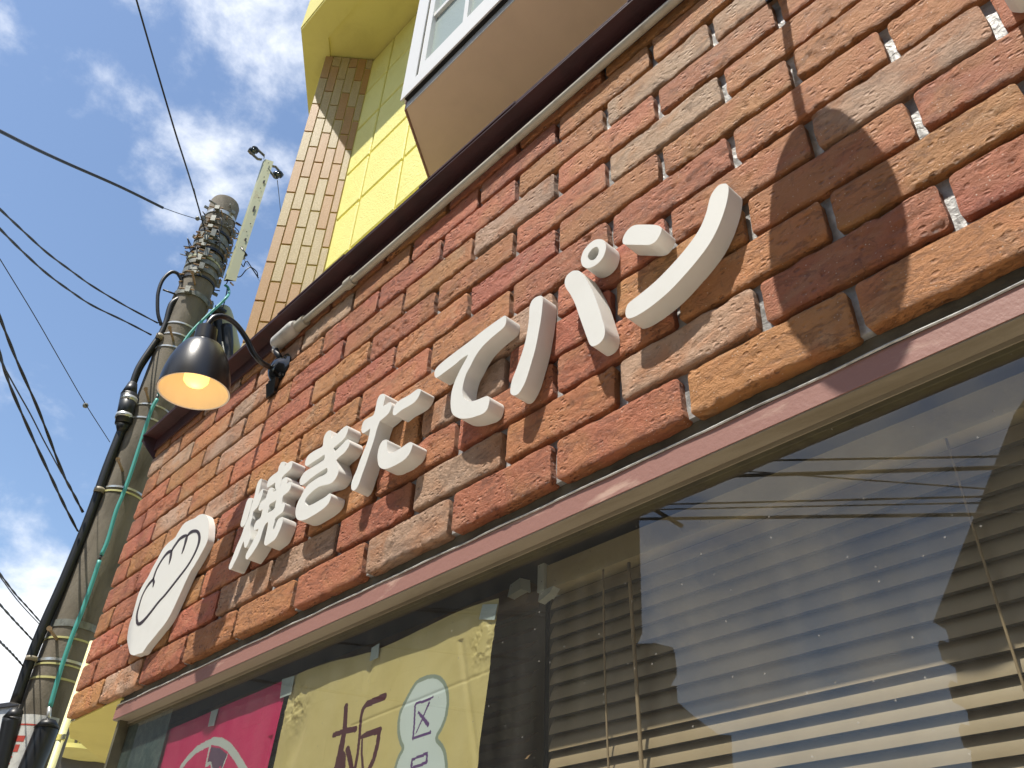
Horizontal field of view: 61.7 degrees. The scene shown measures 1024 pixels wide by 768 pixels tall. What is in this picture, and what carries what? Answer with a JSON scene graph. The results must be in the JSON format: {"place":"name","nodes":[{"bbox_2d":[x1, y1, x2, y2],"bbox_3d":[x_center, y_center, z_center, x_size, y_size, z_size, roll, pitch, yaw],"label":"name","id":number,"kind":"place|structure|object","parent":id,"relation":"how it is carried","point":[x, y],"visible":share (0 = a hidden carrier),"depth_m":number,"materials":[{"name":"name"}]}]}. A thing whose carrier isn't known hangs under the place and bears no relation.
{"place":"outdoors","nodes":[
{"label":"outdoors","id":0,"kind":"place"},
{"bbox_2d":[0,702,19,726],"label":"house","id":1,"kind":"structure","parent":0,"point":[5,708],"depth_m":18.66,"materials":[{"name":"white"}]},
{"bbox_2d":[0,0,309,702],"label":"sky","id":2,"kind":"structure","parent":0,"point":[80,85],"materials":[{"name":"blue"}]},
{"bbox_2d":[169,353,1023,767],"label":"shop interior","id":3,"kind":"object","parent":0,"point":[529,569],"depth_m":1.53,"materials":[{"name":"brown"}]},
{"bbox_2d":[167,578,549,767],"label":"venetian blind","id":4,"kind":"object","parent":3,"relation":"attached to","point":[519,596],"visible":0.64,"depth_m":1.31,"materials":[{"name":"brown wood"}]},
{"bbox_2d":[537,372,1023,767],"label":"venetian blind","id":5,"kind":"object","parent":3,"relation":"hanging from","point":[983,412],"visible":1,"depth_m":0.96,"materials":[{"name":"grey plastic"}]},
{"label":"ground","id":6,"kind":"structure","parent":0,"visible":0},
{"bbox_2d":[59,734,104,767],"bbox_3d":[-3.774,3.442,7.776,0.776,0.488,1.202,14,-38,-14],"label":"neighbour building","id":7,"kind":"structure","parent":6,"relation":"on","point":[77,754],"depth_m":7.60,"materials":[{"name":"yellow paint"}]},
{"bbox_2d":[19,194,258,767],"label":"utility pole","id":8,"kind":"object","parent":6,"relation":"on","point":[208,255],"visible":0.81,"depth_m":4.89,"materials":[{"name":"concrete"}]},
{"bbox_2d":[0,640,22,665],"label":"overhead wire","id":9,"kind":"object","parent":8,"relation":"attached to","point":[11,653],"visible":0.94,"depth_m":3.77,"materials":[{"name":"black"}]},
{"bbox_2d":[0,603,31,639],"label":"overhead wire","id":10,"kind":"object","parent":8,"relation":"attached to","point":[12,618],"visible":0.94,"depth_m":3.73,"materials":[{"name":"black"}]},
{"bbox_2d":[0,576,38,623],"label":"overhead wire","id":11,"kind":"object","parent":8,"relation":"attached to","point":[18,601],"visible":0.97,"depth_m":3.84,"materials":[{"name":"black"}]},
{"bbox_2d":[0,573,39,621],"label":"overhead wire","id":12,"kind":"object","parent":8,"relation":"attached to","point":[18,597],"visible":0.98,"depth_m":3.85,"materials":[{"name":"black"}]},
{"bbox_2d":[0,359,60,472],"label":"overhead wire","id":13,"kind":"object","parent":8,"relation":"attached to","point":[29,413],"visible":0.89,"depth_m":4.03,"materials":[{"name":"black"}]},
{"bbox_2d":[8,714,59,767],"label":"pole notice","id":14,"kind":"object","parent":8,"relation":"attached to","point":[29,722],"visible":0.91,"depth_m":4.07,"materials":[{"name":"white paper"}]},
{"bbox_2d":[18,707,59,767],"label":"conduit","id":15,"kind":"object","parent":8,"relation":"attached to","point":[40,744],"visible":1,"depth_m":4.03,"materials":[{"name":"black plastic"}]},
{"bbox_2d":[0,350,78,531],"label":"overhead wire","id":16,"kind":"object","parent":8,"relation":"attached to","point":[36,446],"visible":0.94,"depth_m":4.12,"materials":[{"name":"black"}]},
{"bbox_2d":[0,314,83,512],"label":"overhead wire","id":17,"kind":"object","parent":8,"relation":"attached to","point":[38,410],"visible":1,"depth_m":4.16,"materials":[{"name":"black"}]},
{"bbox_2d":[0,259,109,441],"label":"overhead wire","id":18,"kind":"object","parent":8,"relation":"attached to","point":[51,345],"visible":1,"depth_m":4.52,"materials":[{"name":"black"}]},
{"bbox_2d":[0,227,151,335],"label":"overhead wire","id":19,"kind":"object","parent":8,"relation":"attached to","point":[36,264],"visible":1,"depth_m":4.47,"materials":[{"name":"black"}]},
{"bbox_2d":[0,129,163,208],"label":"overhead wire","id":20,"kind":"object","parent":8,"relation":"attached to","point":[12,137],"visible":1,"depth_m":4.47,"materials":[{"name":"black"}]},
{"bbox_2d":[0,270,182,767],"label":"black conduit","id":21,"kind":"object","parent":8,"relation":"attached to","point":[12,716],"visible":0.97,"depth_m":4.68,"materials":[{"name":"black plastic"}]},
{"bbox_2d":[0,208,157,323],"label":"overhead wire","id":22,"kind":"object","parent":21,"relation":"attached to","point":[43,249],"visible":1,"depth_m":4.60,"materials":[{"name":"black"}]},
{"bbox_2d":[48,284,229,706],"bbox_3d":[-2.107,0.422,5.098,0.259,2.964,0.131,31,-45,-32],"label":"teal cable","id":23,"kind":"object","parent":8,"relation":"attached to","point":[80,614],"visible":0.92,"depth_m":4.67,"materials":[{"name":"teal plastic"}]},
{"bbox_2d":[136,0,204,227],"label":"overhead wire","id":24,"kind":"object","parent":8,"relation":"attached to","point":[139,10],"visible":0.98,"depth_m":5.06,"materials":[{"name":"black"}]},
{"bbox_2d":[206,305,240,358],"bbox_3d":[-1.984,-0.286,5.902,0.314,0.635,0.215,17,-39,-18],"label":"pole equipment box","id":25,"kind":"object","parent":8,"relation":"attached to","point":[227,339],"visible":0.45,"depth_m":5.89,"materials":[{"name":"grey metal"}]},
{"bbox_2d":[224,146,283,280],"bbox_3d":[-1.957,-1.285,6.405,0.310,1.387,0.065,18,-39,-19],"label":"pole top arm","id":26,"kind":"object","parent":8,"relation":"attached to","point":[234,266],"visible":1,"depth_m":6.41},
{"bbox_2d":[240,247,247,259],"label":"cable clamp block","id":27,"kind":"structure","parent":26,"relation":"attached to","point":[245,255],"depth_m":6.18,"materials":[{"name":"metal"}]},
{"bbox_2d":[69,0,427,762],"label":"yellow building","id":28,"kind":"structure","parent":6,"relation":"on","point":[357,174],"depth_m":4.20,"materials":[{"name":"paint"}]},
{"bbox_2d":[47,641,91,767],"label":"yellow downpipe","id":29,"kind":"object","parent":28,"relation":"attached to","point":[59,742],"visible":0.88,"depth_m":2.87,"materials":[{"name":"paint"}]},
{"bbox_2d":[400,0,626,177],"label":"bay window","id":30,"kind":"structure","parent":28,"relation":"attached to","point":[474,68],"depth_m":2.61,"materials":[{"name":"paint"}]},
{"bbox_2d":[67,0,1023,719],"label":"brick wall","id":31,"kind":"structure","parent":28,"relation":"attached to","point":[863,160],"depth_m":1.29,"materials":[{"name":"brown brick"}]},
{"bbox_2d":[127,514,214,656],"bbox_3d":[-0.846,0.495,2.121,0.018,0.332,0.369,31,-45,-32],"label":"bread sign","id":32,"kind":"object","parent":31,"relation":"attached to","point":[168,582],"visible":1,"depth_m":2.10,"materials":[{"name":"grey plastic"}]},
{"bbox_2d":[156,313,290,409],"bbox_3d":[-0.710,-0.056,2.140,0.280,0.261,0.168,31,-45,-32],"label":"wall lamp","id":33,"kind":"object","parent":31,"relation":"attached to","point":[195,373],"visible":1,"depth_m":2.08,"materials":[{"name":"black metal"}]},
{"bbox_2d":[229,461,304,573],"bbox_3d":[-0.518,0.276,1.835,0.031,0.212,0.210,31,-45,-32],"label":"sign letter","id":34,"kind":"object","parent":31,"relation":"attached to","point":[268,524],"visible":0.98,"depth_m":1.81,"materials":[{"name":"white plastic"}]},
{"bbox_2d":[295,426,362,525],"bbox_3d":[-0.363,0.178,1.701,0.031,0.196,0.176,31,-45,-32],"label":"sign letter","id":35,"kind":"object","parent":31,"relation":"attached to","point":[332,459],"visible":1,"depth_m":1.68,"materials":[{"name":"white plastic"}]},
{"bbox_2d":[351,389,433,496],"bbox_3d":[-0.216,0.088,1.573,0.031,0.196,0.187,31,-45,-32],"label":"sign letter","id":36,"kind":"object","parent":31,"relation":"attached to","point":[381,450],"visible":1,"depth_m":1.56,"materials":[{"name":"white plastic"}]},
{"bbox_2d":[142,0,684,458],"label":"eave flashing","id":37,"kind":"object","parent":31,"relation":"attached to","point":[548,88],"visible":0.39,"depth_m":1.91,"materials":[{"name":"red paint"}]},
{"bbox_2d":[270,0,682,353],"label":"electric conduit","id":38,"kind":"object","parent":31,"relation":"attached to","point":[286,334],"visible":0.98,"depth_m":1.80,"materials":[{"name":"paint"}]},
{"bbox_2d":[434,316,519,425],"bbox_3d":[-0.065,0.002,1.435,0.031,0.180,0.187,31,-45,-32],"label":"sign letter","id":39,"kind":"object","parent":31,"relation":"attached to","point":[463,369],"visible":1,"depth_m":1.44,"materials":[{"name":"white plastic"}]},
{"bbox_2d":[510,239,619,403],"bbox_3d":[0.081,-0.098,1.314,0.031,0.212,0.202,31,-45,-32],"label":"sign letter","id":40,"kind":"object","parent":31,"relation":"attached to","point":[600,258],"visible":1,"depth_m":1.30,"materials":[{"name":"white plastic"}]},
{"bbox_2d":[623,184,741,328],"bbox_3d":[0.233,-0.185,1.176,0.031,0.174,0.184,31,-45,-32],"label":"sign letter","id":41,"kind":"object","parent":31,"relation":"attached to","point":[676,284],"visible":1,"depth_m":1.14,"materials":[{"name":"white plastic"}]},
{"bbox_2d":[1004,0,1023,12],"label":"sign letter","id":42,"kind":"object","parent":31,"relation":"attached to","point":[1016,6],"visible":1,"depth_m":0.94,"materials":[{"name":"white plastic"}]},
{"bbox_2d":[104,280,1023,767],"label":"shop window","id":43,"kind":"structure","parent":28,"relation":"attached to","point":[970,340],"depth_m":1.09,"materials":[{"name":"brown paint"}]},
{"bbox_2d":[157,681,283,767],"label":"magenta poster","id":44,"kind":"object","parent":43,"relation":"attached to","point":[240,733],"visible":1,"depth_m":1.69,"materials":[{"name":"pink paper"}]},
{"bbox_2d":[273,598,498,767],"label":"yellow poster","id":45,"kind":"object","parent":43,"relation":"attached to","point":[417,699],"visible":1,"depth_m":1.32,"materials":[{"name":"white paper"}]}
]}

